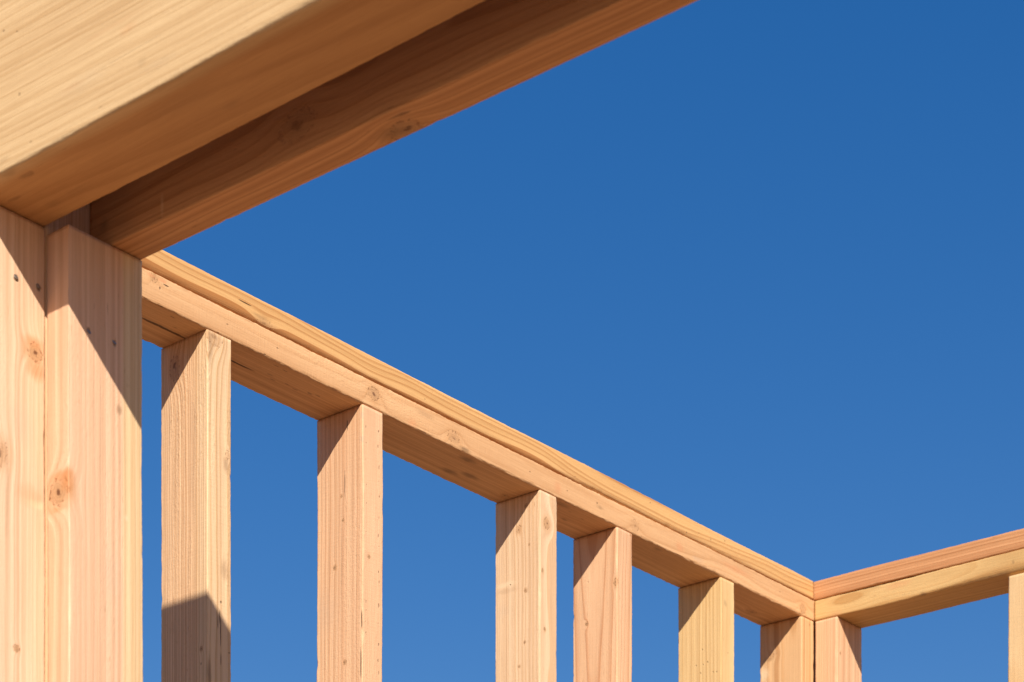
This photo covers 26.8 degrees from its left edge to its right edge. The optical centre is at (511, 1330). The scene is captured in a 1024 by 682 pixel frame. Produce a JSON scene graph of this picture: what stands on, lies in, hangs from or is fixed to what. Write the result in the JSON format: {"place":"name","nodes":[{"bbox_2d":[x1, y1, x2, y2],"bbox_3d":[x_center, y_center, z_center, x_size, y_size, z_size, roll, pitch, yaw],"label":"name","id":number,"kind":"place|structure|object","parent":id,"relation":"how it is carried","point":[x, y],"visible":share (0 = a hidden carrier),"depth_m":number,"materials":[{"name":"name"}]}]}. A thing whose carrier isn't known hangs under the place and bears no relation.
{"place":"outdoors","nodes":[
{"label":"outdoors","id":0,"kind":"place"},
{"bbox_2d":[141,0,1023,681],"label":"sky","id":1,"kind":"structure","parent":0,"point":[755,268],"materials":[{"name":"blue"}]},
{"bbox_3d":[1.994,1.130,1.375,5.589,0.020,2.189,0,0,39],"label":"floor","id":2,"kind":"structure","parent":0,"visible":0},
{"bbox_2d":[0,0,484,681],"bbox_3d":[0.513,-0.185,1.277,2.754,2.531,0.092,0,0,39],"label":"door frame","id":3,"kind":"object","parent":2,"relation":"on","point":[98,98],"visible":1,"depth_m":1.98,"materials":[{"name":"brown wood"}]},
{"bbox_2d":[44,0,696,681],"bbox_3d":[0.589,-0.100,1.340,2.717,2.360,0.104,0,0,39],"label":"door frame","id":4,"kind":"object","parent":2,"relation":"on","point":[100,250],"visible":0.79,"depth_m":2.12,"materials":[{"name":"brown wood"}]},
{"bbox_2d":[141,250,815,681],"bbox_3d":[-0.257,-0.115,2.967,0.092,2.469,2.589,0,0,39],"label":"stud wall","id":5,"kind":"structure","parent":2,"relation":"on","point":[211,336],"depth_m":3.01,"materials":[{"name":"brown wood"}]},
{"bbox_2d":[813,528,1023,681],"bbox_3d":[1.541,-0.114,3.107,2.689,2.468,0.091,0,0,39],"label":"stud wall","id":6,"kind":"structure","parent":2,"relation":"on","point":[848,606],"depth_m":3.76,"materials":[{"name":"brown wood"}]}
]}

